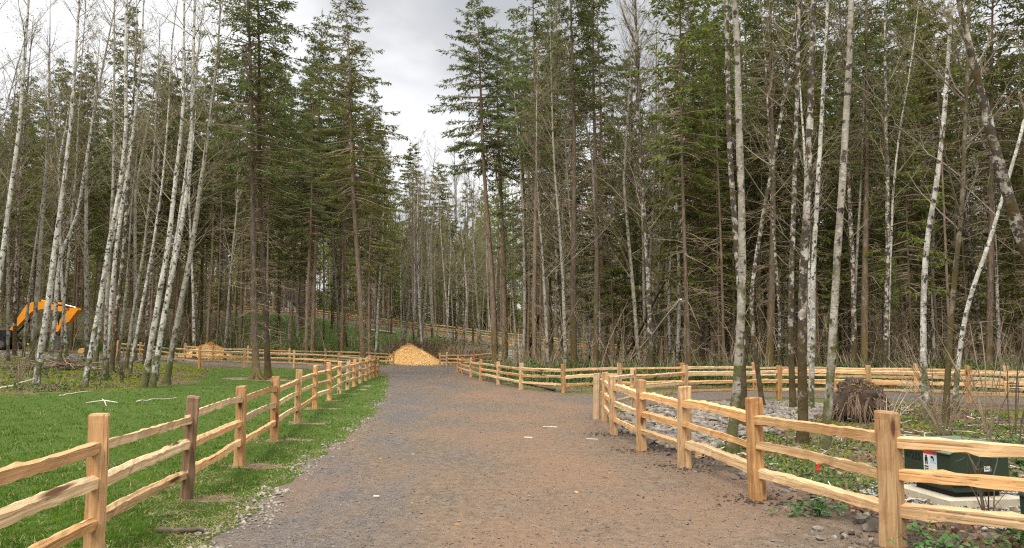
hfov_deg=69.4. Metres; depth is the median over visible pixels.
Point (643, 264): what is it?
alder tree
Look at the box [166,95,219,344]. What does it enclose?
fir tree
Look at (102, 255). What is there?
fir tree
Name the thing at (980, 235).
alder tree
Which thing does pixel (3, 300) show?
fir tree
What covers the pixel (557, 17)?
fir tree
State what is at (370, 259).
alder tree
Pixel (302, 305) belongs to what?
fir tree
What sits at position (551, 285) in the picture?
fir tree
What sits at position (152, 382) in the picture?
alder tree
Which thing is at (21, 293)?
fir tree
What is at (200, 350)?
split rail fence
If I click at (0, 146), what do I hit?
fir tree
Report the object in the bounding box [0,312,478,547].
lawn
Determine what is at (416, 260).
alder tree
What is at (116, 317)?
alder tree
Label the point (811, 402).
alder tree
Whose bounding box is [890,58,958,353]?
fir tree
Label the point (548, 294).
alder tree
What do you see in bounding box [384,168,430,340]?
alder tree
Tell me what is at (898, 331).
fir tree
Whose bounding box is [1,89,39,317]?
fir tree
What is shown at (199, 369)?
moss grass
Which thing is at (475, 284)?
alder tree
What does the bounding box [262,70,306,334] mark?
fir tree
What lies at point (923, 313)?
alder tree
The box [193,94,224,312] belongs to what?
fir tree
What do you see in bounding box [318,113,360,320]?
fir tree
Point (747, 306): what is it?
fir tree
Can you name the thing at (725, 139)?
fir tree
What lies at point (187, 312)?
fir tree
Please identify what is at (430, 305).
alder tree
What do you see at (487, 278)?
alder tree
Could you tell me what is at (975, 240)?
fir tree
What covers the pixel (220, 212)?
fir tree
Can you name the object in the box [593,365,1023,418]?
split rail fence
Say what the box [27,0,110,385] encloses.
alder tree
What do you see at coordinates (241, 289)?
fir tree
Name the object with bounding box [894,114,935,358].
fir tree
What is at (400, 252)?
alder tree
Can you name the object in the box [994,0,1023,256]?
fir tree
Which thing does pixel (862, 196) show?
fir tree
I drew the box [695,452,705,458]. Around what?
cut log
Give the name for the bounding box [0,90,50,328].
fir tree
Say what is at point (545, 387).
fallen log
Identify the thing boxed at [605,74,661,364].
alder tree
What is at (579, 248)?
alder tree
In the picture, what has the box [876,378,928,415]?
bare shrub
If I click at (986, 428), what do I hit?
bare shrub
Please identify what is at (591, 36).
fir tree
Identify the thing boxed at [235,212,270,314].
fir tree
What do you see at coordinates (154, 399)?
dead stick
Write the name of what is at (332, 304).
alder tree
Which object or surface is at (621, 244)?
fir tree
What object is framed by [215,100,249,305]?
fir tree
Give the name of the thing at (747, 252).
fir tree
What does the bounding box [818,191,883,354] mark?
fir tree
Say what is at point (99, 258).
fir tree
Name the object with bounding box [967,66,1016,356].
fir tree
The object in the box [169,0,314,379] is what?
fir tree
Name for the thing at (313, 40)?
fir tree
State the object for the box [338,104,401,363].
fir tree
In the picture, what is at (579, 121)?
fir tree
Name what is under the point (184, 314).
fir tree
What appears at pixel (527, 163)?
fir tree
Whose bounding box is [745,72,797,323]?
fir tree
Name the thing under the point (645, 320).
leaning snag
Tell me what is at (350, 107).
fir tree
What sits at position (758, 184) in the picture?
fir tree
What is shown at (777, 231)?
fir tree
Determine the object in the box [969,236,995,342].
fir tree
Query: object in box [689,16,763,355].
fir tree
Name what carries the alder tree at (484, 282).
on the ground at (569, 390)
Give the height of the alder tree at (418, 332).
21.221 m
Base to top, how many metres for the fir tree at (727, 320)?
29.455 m
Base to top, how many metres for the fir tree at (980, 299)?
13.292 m
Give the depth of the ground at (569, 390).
30.46 m
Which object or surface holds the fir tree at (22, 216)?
on the ground at (569, 390)
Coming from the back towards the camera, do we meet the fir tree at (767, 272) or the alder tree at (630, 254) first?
the fir tree at (767, 272)
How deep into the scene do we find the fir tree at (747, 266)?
45.24 m
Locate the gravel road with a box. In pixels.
[130,312,1023,547]
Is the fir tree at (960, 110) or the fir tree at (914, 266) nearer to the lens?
the fir tree at (960, 110)
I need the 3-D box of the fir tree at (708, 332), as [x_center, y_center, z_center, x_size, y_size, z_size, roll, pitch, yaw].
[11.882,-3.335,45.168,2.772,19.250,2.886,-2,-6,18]
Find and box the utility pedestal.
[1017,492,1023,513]
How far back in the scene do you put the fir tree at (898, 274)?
54.01 m
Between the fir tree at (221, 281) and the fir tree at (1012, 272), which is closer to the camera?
the fir tree at (1012, 272)
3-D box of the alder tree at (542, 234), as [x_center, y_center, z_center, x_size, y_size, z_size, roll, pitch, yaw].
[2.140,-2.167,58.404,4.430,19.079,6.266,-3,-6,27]
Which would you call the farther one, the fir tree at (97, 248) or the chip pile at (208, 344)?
the fir tree at (97, 248)
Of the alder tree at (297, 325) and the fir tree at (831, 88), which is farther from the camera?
the alder tree at (297, 325)
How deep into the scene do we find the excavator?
54.76 m
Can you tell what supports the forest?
on the ground at (569, 390)
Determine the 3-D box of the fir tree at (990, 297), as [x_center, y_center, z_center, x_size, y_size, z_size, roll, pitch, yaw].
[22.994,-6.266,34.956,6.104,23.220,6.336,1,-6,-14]
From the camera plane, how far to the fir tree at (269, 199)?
58.32 m
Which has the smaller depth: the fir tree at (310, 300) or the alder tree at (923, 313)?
the alder tree at (923, 313)
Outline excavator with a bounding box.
[0,300,80,349]
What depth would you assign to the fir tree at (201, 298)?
70.95 m
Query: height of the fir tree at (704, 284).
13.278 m
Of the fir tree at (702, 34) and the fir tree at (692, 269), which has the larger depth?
the fir tree at (692, 269)
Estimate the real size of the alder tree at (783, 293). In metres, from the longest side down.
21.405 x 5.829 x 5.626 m
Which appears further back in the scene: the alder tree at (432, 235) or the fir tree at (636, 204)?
the alder tree at (432, 235)
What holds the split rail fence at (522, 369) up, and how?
on the ground at (569, 390)
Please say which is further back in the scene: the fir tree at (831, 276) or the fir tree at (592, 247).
the fir tree at (592, 247)
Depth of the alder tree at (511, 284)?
50.32 m
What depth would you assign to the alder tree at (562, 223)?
45.27 m
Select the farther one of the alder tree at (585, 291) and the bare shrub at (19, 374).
the alder tree at (585, 291)
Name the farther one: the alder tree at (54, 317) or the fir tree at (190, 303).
the fir tree at (190, 303)
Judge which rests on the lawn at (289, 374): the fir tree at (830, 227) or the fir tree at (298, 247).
the fir tree at (298, 247)
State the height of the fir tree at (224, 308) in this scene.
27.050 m
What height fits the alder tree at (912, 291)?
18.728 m
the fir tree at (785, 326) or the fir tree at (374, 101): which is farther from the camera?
the fir tree at (785, 326)
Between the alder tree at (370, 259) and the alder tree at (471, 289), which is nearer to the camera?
the alder tree at (370, 259)
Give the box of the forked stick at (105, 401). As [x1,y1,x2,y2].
[86,399,117,406]
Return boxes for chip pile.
[166,342,242,359]
[381,343,454,365]
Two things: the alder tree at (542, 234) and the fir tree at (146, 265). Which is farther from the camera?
the fir tree at (146, 265)
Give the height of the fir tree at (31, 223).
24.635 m
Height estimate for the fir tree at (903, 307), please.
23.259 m
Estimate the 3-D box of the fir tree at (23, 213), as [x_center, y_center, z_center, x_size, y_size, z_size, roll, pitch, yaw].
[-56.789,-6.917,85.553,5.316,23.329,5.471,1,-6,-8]
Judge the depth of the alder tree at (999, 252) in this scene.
60.70 m
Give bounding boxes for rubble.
[0,345,1023,547]
[172,376,393,547]
[586,432,980,547]
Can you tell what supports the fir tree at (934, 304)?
on the ground at (569, 390)
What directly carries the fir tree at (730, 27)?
on the ground at (569, 390)
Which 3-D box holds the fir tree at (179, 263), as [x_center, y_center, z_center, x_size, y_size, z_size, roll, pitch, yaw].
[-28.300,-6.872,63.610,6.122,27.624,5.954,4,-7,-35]
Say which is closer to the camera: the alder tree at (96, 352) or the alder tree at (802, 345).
the alder tree at (802, 345)
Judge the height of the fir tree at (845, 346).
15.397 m
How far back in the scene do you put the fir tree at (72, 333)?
60.86 m
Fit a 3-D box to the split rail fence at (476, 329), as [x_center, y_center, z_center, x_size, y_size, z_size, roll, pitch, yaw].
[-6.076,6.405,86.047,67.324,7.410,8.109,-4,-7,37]
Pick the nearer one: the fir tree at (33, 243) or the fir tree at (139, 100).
the fir tree at (33, 243)
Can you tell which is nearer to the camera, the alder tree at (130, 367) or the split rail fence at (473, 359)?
the alder tree at (130, 367)
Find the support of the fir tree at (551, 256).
on the ground at (569, 390)
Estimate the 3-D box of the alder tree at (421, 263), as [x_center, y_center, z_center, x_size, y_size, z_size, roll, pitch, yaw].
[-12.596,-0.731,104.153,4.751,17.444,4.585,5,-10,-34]
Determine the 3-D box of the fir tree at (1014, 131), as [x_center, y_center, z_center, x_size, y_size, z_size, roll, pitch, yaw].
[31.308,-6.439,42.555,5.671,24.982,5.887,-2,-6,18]
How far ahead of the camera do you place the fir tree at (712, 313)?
82.44 m
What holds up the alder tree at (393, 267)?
on the lawn at (289, 374)
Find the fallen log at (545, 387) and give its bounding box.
[490,373,555,390]
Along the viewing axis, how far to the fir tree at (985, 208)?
53.65 m
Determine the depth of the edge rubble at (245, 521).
7.84 m
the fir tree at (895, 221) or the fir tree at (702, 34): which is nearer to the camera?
the fir tree at (702, 34)
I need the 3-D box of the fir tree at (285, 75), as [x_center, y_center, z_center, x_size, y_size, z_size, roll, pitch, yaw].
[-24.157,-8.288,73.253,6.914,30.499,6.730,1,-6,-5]
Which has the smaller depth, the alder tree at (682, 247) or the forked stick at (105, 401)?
the forked stick at (105, 401)
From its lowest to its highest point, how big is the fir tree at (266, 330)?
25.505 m
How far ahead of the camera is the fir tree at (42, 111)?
79.49 m
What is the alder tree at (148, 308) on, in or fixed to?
on the ground at (569, 390)
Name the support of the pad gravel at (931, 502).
on the ground at (569, 390)
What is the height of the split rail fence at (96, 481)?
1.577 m
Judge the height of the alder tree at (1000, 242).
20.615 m
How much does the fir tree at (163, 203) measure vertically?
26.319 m
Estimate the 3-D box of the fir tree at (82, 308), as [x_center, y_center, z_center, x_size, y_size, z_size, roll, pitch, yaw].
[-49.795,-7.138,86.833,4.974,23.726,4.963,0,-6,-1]
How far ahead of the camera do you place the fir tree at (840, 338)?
52.17 m
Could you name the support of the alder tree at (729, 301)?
on the ground at (569, 390)
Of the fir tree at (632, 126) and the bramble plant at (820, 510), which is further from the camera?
the fir tree at (632, 126)
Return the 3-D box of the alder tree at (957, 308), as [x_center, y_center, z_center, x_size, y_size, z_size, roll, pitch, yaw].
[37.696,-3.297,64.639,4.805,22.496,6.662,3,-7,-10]
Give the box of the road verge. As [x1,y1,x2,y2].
[607,421,1022,547]
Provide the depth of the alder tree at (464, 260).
66.10 m
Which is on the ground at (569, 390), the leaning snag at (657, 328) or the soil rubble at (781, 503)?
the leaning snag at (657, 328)
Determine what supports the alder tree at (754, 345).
on the ground at (569, 390)
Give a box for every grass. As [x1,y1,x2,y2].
[0,357,1023,547]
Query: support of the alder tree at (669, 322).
on the ground at (569, 390)
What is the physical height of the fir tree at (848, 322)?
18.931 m
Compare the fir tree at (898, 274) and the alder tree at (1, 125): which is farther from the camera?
the fir tree at (898, 274)
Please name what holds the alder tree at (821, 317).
on the ground at (569, 390)
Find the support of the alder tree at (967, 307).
on the ground at (569, 390)
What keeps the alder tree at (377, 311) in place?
on the ground at (569, 390)
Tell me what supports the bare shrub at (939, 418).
on the ground at (569, 390)
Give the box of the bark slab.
[156,526,204,533]
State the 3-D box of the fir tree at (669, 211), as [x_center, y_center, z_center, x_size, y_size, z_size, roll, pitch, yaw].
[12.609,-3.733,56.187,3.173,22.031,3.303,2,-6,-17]
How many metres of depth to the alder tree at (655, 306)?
44.88 m
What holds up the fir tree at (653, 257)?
on the ground at (569, 390)
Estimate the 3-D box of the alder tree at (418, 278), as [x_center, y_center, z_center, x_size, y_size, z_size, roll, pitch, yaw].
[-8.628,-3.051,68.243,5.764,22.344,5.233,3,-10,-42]
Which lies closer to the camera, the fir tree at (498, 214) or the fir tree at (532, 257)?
the fir tree at (498, 214)
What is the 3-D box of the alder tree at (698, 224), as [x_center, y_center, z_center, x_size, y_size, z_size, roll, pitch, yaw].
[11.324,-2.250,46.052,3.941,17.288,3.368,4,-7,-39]
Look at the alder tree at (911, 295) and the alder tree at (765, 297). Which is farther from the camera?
the alder tree at (911, 295)
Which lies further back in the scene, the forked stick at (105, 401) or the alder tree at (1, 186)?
the alder tree at (1, 186)
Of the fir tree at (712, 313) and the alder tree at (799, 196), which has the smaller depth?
the alder tree at (799, 196)
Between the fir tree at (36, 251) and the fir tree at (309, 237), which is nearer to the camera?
the fir tree at (309, 237)
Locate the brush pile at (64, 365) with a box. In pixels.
[0,357,121,369]
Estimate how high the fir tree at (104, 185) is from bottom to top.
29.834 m
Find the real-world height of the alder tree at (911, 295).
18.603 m
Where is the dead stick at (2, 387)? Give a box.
[0,379,34,388]
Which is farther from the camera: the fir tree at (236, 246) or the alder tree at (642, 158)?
the fir tree at (236, 246)
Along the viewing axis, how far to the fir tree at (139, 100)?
91.36 m
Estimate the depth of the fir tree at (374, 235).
66.50 m
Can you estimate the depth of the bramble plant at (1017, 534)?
5.68 m
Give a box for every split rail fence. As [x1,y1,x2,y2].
[0,355,379,547]
[116,340,372,375]
[184,343,394,364]
[233,304,714,358]
[259,307,732,354]
[439,349,692,366]
[457,356,1023,392]
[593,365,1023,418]
[601,372,1023,547]
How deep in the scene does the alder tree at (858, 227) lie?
33.47 m
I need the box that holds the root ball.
[818,376,903,423]
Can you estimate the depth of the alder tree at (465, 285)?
75.81 m
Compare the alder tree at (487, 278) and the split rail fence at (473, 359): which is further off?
the alder tree at (487, 278)
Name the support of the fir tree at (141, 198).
on the ground at (569, 390)
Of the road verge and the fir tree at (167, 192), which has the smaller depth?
the road verge
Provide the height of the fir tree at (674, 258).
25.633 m
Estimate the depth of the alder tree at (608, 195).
62.56 m
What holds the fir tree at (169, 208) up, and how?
on the ground at (569, 390)
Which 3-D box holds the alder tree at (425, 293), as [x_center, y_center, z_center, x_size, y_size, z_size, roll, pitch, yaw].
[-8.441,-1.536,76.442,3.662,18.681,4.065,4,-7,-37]
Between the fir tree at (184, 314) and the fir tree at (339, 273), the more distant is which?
the fir tree at (184, 314)
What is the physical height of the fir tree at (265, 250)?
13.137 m
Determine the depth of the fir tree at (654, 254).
88.92 m
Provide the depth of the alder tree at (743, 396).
15.16 m
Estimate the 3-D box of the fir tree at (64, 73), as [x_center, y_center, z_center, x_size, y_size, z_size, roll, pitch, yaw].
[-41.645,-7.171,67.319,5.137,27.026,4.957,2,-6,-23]
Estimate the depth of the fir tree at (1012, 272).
36.32 m
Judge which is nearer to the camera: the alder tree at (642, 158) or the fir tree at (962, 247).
the fir tree at (962, 247)
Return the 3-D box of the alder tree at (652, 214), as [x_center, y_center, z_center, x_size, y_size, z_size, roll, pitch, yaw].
[7.746,-4.733,41.950,5.846,21.467,5.642,6,-6,-31]
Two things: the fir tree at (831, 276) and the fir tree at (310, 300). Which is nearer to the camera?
the fir tree at (831, 276)
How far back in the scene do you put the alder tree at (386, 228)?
75.47 m
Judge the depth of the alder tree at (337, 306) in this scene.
67.83 m
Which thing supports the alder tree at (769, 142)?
on the ground at (569, 390)
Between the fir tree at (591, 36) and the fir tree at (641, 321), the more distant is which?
the fir tree at (641, 321)
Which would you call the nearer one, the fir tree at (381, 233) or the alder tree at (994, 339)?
the alder tree at (994, 339)
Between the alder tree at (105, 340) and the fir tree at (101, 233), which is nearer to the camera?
the alder tree at (105, 340)
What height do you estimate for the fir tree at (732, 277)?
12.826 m
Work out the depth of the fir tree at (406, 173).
109.64 m
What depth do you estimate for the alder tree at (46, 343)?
55.90 m
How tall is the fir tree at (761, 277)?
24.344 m
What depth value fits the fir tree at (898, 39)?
43.95 m
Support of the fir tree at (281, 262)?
on the lawn at (289, 374)
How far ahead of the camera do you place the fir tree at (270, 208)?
61.37 m
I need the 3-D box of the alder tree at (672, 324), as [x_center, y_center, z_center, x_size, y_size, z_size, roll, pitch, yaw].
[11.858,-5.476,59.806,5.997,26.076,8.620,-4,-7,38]
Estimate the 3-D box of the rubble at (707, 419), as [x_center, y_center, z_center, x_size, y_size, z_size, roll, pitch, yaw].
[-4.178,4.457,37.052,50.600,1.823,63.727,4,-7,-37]
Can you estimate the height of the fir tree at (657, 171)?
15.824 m
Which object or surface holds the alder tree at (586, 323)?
on the ground at (569, 390)
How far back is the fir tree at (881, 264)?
49.45 m
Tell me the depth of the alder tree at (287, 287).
66.76 m
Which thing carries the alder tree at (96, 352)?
on the ground at (569, 390)
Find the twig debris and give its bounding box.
[0,336,1023,511]
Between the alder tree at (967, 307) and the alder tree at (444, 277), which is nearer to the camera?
the alder tree at (967, 307)
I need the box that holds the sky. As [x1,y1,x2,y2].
[0,0,1023,335]
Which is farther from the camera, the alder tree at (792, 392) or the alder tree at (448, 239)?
the alder tree at (448, 239)
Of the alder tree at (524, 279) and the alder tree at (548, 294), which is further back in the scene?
the alder tree at (548, 294)
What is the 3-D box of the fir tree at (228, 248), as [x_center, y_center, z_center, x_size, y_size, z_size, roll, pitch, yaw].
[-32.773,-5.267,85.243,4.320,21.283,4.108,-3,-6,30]
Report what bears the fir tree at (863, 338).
on the ground at (569, 390)
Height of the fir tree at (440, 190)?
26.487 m
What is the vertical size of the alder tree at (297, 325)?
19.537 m
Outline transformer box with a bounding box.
[904,436,1019,509]
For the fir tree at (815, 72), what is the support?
on the ground at (569, 390)
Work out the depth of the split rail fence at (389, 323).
87.05 m
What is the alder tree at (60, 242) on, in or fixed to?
on the ground at (569, 390)
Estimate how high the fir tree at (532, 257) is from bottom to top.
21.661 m
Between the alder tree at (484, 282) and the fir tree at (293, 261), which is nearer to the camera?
the fir tree at (293, 261)
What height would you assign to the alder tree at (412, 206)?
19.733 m
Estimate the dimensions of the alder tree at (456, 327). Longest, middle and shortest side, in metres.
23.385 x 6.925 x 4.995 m
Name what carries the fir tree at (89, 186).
on the ground at (569, 390)
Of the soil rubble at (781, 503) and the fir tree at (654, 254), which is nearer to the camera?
the soil rubble at (781, 503)
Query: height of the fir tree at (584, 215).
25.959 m
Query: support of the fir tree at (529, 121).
on the ground at (569, 390)
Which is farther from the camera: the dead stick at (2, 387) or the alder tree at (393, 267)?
the alder tree at (393, 267)
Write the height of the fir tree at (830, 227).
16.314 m
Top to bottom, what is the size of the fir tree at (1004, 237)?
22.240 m
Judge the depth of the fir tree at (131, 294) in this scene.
67.47 m
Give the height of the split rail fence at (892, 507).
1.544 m
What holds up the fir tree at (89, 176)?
on the ground at (569, 390)
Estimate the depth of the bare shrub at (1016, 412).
11.79 m
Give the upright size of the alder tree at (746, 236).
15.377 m
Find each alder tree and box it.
[0,0,63,286]
[0,0,67,355]
[0,1,72,227]
[0,8,54,239]
[0,158,18,270]
[1,0,150,361]
[2,67,73,357]
[4,0,79,362]
[20,44,107,351]
[22,23,104,357]
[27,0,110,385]
[44,0,107,361]
[46,9,122,362]
[58,0,162,387]
[77,34,186,360]
[89,0,186,376]
[89,83,185,361]
[92,0,168,370]
[92,1,160,370]
[93,0,180,380]
[119,0,243,387]
[122,49,203,363]
[123,2,180,368]
[127,0,222,372]
[136,0,230,387]
[144,0,258,384]
[153,0,244,380]
[157,86,230,357]
[197,86,256,359]
[215,107,233,345]
[272,209,322,349]
[274,173,314,352]
[314,139,341,339]
[319,184,352,346]
[321,158,342,350]
[325,135,350,327]
[341,186,367,305]
[348,150,399,350]
[350,106,412,355]
[369,145,405,343]
[382,159,432,344]
[383,177,406,333]
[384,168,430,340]
[387,172,420,341]
[393,122,443,348]
[395,168,434,326]
[397,184,425,319]
[400,133,454,338]
[400,163,424,327]
[402,161,439,336]
[406,167,445,326]
[412,174,447,341]
[413,212,435,311]
[418,188,446,288]
[427,214,445,326]
[430,161,477,334]
[431,172,486,350]
[433,119,483,349]
[433,178,467,345]
[434,175,462,332]
[434,212,450,343]
[440,141,497,349]
[453,175,500,342]
[453,208,474,345]
[457,171,492,341]
[473,213,500,335]
[477,218,495,331]
[477,227,500,329]
[478,103,526,361]
[488,41,565,359]
[499,0,634,368]
[499,30,580,367]
[506,2,599,361]
[508,157,566,304]
[515,188,557,358]
[518,66,600,333]
[520,57,628,361]
[527,175,564,358]
[538,0,635,366]
[556,95,592,362]
[566,170,589,313]
[569,91,627,280]
[569,175,593,322]
[570,4,688,366]
[578,115,612,360]
[583,0,697,378]
[585,1,683,366]
[588,12,699,280]
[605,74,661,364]
[608,55,663,362]
[620,1,714,362]
[620,37,679,266]
[624,102,667,357]
[637,60,675,362]
[642,32,690,356]
[649,14,692,365]
[652,113,679,365]
[663,149,693,314]
[665,117,715,306]
[680,100,731,360]
[696,0,802,364]
[718,0,746,425]
[718,139,762,295]
[722,0,846,404]
[724,0,745,452]
[727,190,749,327]
[737,127,787,357]
[739,0,810,408]
[746,27,800,364]
[750,0,876,373]
[778,0,882,407]
[779,10,854,330]
[782,54,854,358]
[784,0,897,367]
[795,0,816,444]
[799,35,883,344]
[818,0,853,450]
[823,0,882,367]
[830,0,933,386]
[850,1,1023,424]
[868,0,950,374]
[869,222,882,337]
[871,67,913,351]
[871,203,914,354]
[873,0,956,420]
[881,0,982,363]
[894,206,918,352]
[913,0,1023,262]
[920,25,1023,408]
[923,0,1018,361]
[939,10,1023,365]
[941,185,952,344]
[942,213,985,360]
[949,115,1018,290]
[955,10,1023,266]
[961,86,1007,360]
[967,100,999,361]
[973,186,1022,330]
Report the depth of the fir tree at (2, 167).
77.77 m
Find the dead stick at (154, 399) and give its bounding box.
[136,397,176,401]
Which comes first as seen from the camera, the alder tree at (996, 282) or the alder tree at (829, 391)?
the alder tree at (829, 391)
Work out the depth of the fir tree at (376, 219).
81.95 m
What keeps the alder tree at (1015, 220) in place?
on the ground at (569, 390)
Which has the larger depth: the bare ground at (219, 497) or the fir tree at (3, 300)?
the fir tree at (3, 300)
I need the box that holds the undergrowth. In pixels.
[0,260,1023,495]
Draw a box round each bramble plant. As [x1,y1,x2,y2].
[768,495,866,518]
[887,521,980,547]
[968,527,1023,547]
[979,432,1023,472]
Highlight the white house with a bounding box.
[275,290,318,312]
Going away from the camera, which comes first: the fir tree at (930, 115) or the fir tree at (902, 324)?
the fir tree at (902, 324)
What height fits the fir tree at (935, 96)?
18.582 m
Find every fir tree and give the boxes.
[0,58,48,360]
[0,68,55,338]
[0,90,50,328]
[0,98,13,212]
[0,99,24,308]
[0,113,6,169]
[0,118,25,311]
[0,130,11,296]
[0,234,33,324]
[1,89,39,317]
[5,139,43,300]
[9,127,46,309]
[13,87,55,307]
[13,134,52,301]
[14,62,94,325]
[22,160,47,332]
[27,51,80,337]
[39,46,111,349]
[39,171,52,297]
[43,148,83,305]
[44,138,100,325]
[46,74,95,325]
[49,90,95,304]
[51,62,107,342]
[73,128,106,310]
[79,121,101,300]
[80,120,112,309]
[81,78,138,344]
[85,2,163,350]
[88,128,126,278]
[88,132,117,307]
[91,89,148,343]
[93,192,137,308]
[106,103,160,335]
[115,99,147,307]
[118,45,188,348]
[118,62,192,340]
[121,125,168,322]
[123,150,148,324]
[141,71,196,330]
[143,41,213,349]
[144,65,191,330]
[151,87,184,306]
[158,96,208,323]
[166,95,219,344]
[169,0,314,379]
[174,116,211,335]
[177,88,234,339]
[179,45,240,342]
[180,101,202,316]
[185,146,221,319]
[186,0,328,377]
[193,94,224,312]
[193,122,228,310]
[201,75,241,332]
[204,114,244,344]
[206,109,241,311]
[207,112,241,325]
[214,143,241,317]
[215,44,276,354]
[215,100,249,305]
[218,138,257,339]
[225,63,295,356]
[226,112,288,333]
[231,48,304,359]
[233,46,296,324]
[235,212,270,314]
[244,221,271,307]
[250,217,276,303]
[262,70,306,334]
[265,85,324,349]
[273,111,294,320]
[277,50,348,361]
[278,144,323,329]
[282,105,319,331]
[283,122,327,315]
[284,11,356,357]
[285,30,352,349]
[288,115,321,327]
[289,0,410,367]
[297,130,328,305]
[299,105,328,316]
[314,44,373,358]
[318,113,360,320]
[321,97,350,321]
[324,151,356,350]
[325,59,375,349]
[325,128,361,317]
[325,213,360,332]
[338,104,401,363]
[348,104,381,311]
[351,123,407,355]
[356,85,393,339]
[357,138,392,325]
[360,193,372,324]
[389,142,432,320]
[415,160,461,322]
[428,0,541,367]
[456,20,531,364]
[485,22,555,357]
[490,0,574,365]
[490,43,565,362]
[511,55,584,362]
[518,70,559,367]
[519,0,596,366]
[519,72,560,362]
[520,199,551,328]
[528,77,566,327]
[530,0,614,373]
[533,156,558,340]
[539,176,569,342]
[544,33,594,356]
[548,0,647,362]
[548,191,593,334]
[551,0,631,371]
[576,108,641,364]
[576,255,589,343]
[580,86,633,360]
[580,185,619,320]
[580,192,620,352]
[588,39,670,361]
[601,176,657,361]
[607,142,641,343]
[608,153,635,361]
[613,200,661,355]
[615,259,632,342]
[616,139,655,337]
[622,130,657,348]
[625,0,733,384]
[640,127,681,353]
[644,128,663,343]
[645,0,743,365]
[646,80,726,366]
[646,163,673,359]
[648,131,682,330]
[652,223,693,356]
[656,7,734,358]
[658,97,682,362]
[666,169,713,358]
[671,12,746,360]
[673,167,736,359]
[682,0,749,365]
[684,0,755,362]
[688,68,724,359]
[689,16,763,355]
[689,131,749,365]
[689,151,716,350]
[691,21,769,345]
[692,244,732,352]
[698,0,786,355]
[701,60,753,362]
[706,158,765,352]
[711,0,800,362]
[713,247,749,347]
[718,0,828,369]
[733,30,802,363]
[744,0,847,365]
[744,105,767,342]
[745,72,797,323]
[746,39,800,360]
[746,243,788,299]
[747,0,870,353]
[756,197,797,351]
[762,0,836,284]
[765,190,790,360]
[776,68,850,373]
[779,285,787,333]
[780,56,840,373]
[797,110,827,361]
[798,36,877,360]
[800,0,909,362]
[813,0,931,366]
[816,23,879,350]
[816,156,872,359]
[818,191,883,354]
[821,97,873,358]
[821,130,891,363]
[826,34,903,358]
[828,138,856,360]
[835,130,903,364]
[836,2,920,361]
[855,47,912,360]
[856,140,896,349]
[859,0,971,351]
[862,58,952,366]
[871,55,921,360]
[874,0,973,365]
[876,85,910,358]
[877,214,912,351]
[878,0,967,360]
[883,210,922,352]
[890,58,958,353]
[890,132,943,311]
[892,0,978,367]
[893,186,918,341]
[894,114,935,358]
[901,11,956,348]
[901,208,957,360]
[908,81,951,363]
[921,16,1006,357]
[922,0,1023,369]
[928,153,994,359]
[928,181,986,359]
[929,50,987,364]
[931,41,998,361]
[931,126,945,364]
[938,112,981,340]
[942,212,995,359]
[947,178,987,330]
[955,260,985,338]
[958,17,1014,351]
[966,168,1005,323]
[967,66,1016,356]
[969,94,1009,336]
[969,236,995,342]
[970,116,1019,363]
[974,42,1023,365]
[976,86,1023,358]
[976,187,1008,354]
[977,0,1023,324]
[980,188,1023,354]
[993,143,1023,350]
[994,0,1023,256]
[995,172,1023,357]
[996,30,1023,206]
[1006,186,1023,325]
[1007,132,1022,334]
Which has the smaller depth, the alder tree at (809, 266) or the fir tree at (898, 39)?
the alder tree at (809, 266)
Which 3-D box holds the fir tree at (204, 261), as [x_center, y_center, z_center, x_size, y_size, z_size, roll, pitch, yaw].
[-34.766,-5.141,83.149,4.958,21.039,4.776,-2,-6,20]
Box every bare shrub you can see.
[0,328,35,382]
[110,327,135,382]
[876,339,993,435]
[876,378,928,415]
[884,314,973,418]
[928,297,1023,441]
[956,424,1019,510]
[967,269,1023,443]
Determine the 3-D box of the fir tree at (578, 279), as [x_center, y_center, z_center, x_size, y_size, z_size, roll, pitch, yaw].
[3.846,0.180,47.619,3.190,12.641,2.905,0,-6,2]
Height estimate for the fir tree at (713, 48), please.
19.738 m
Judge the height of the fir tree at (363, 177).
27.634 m
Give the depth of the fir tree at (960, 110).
43.03 m
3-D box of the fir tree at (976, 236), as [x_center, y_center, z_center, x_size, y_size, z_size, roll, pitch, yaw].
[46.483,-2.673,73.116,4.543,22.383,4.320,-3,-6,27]
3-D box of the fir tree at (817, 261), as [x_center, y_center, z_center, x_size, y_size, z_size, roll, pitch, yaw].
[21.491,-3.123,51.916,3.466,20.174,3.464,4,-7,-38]
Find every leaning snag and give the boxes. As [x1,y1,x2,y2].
[530,311,539,352]
[623,279,666,361]
[628,299,681,362]
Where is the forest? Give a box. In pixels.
[0,133,1023,350]
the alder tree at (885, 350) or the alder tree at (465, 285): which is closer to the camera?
the alder tree at (885, 350)
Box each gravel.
[853,481,1020,530]
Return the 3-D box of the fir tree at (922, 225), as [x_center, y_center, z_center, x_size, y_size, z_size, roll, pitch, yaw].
[17.337,-2.425,32.398,3.446,14.993,3.783,0,-6,-3]
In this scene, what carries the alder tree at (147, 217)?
on the ground at (569, 390)
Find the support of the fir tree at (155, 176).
on the ground at (569, 390)
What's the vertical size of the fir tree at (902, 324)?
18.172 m
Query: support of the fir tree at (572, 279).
on the ground at (569, 390)
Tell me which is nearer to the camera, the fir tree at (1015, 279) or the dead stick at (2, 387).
the dead stick at (2, 387)
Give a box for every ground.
[0,308,1023,511]
[183,377,370,501]
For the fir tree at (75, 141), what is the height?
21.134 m

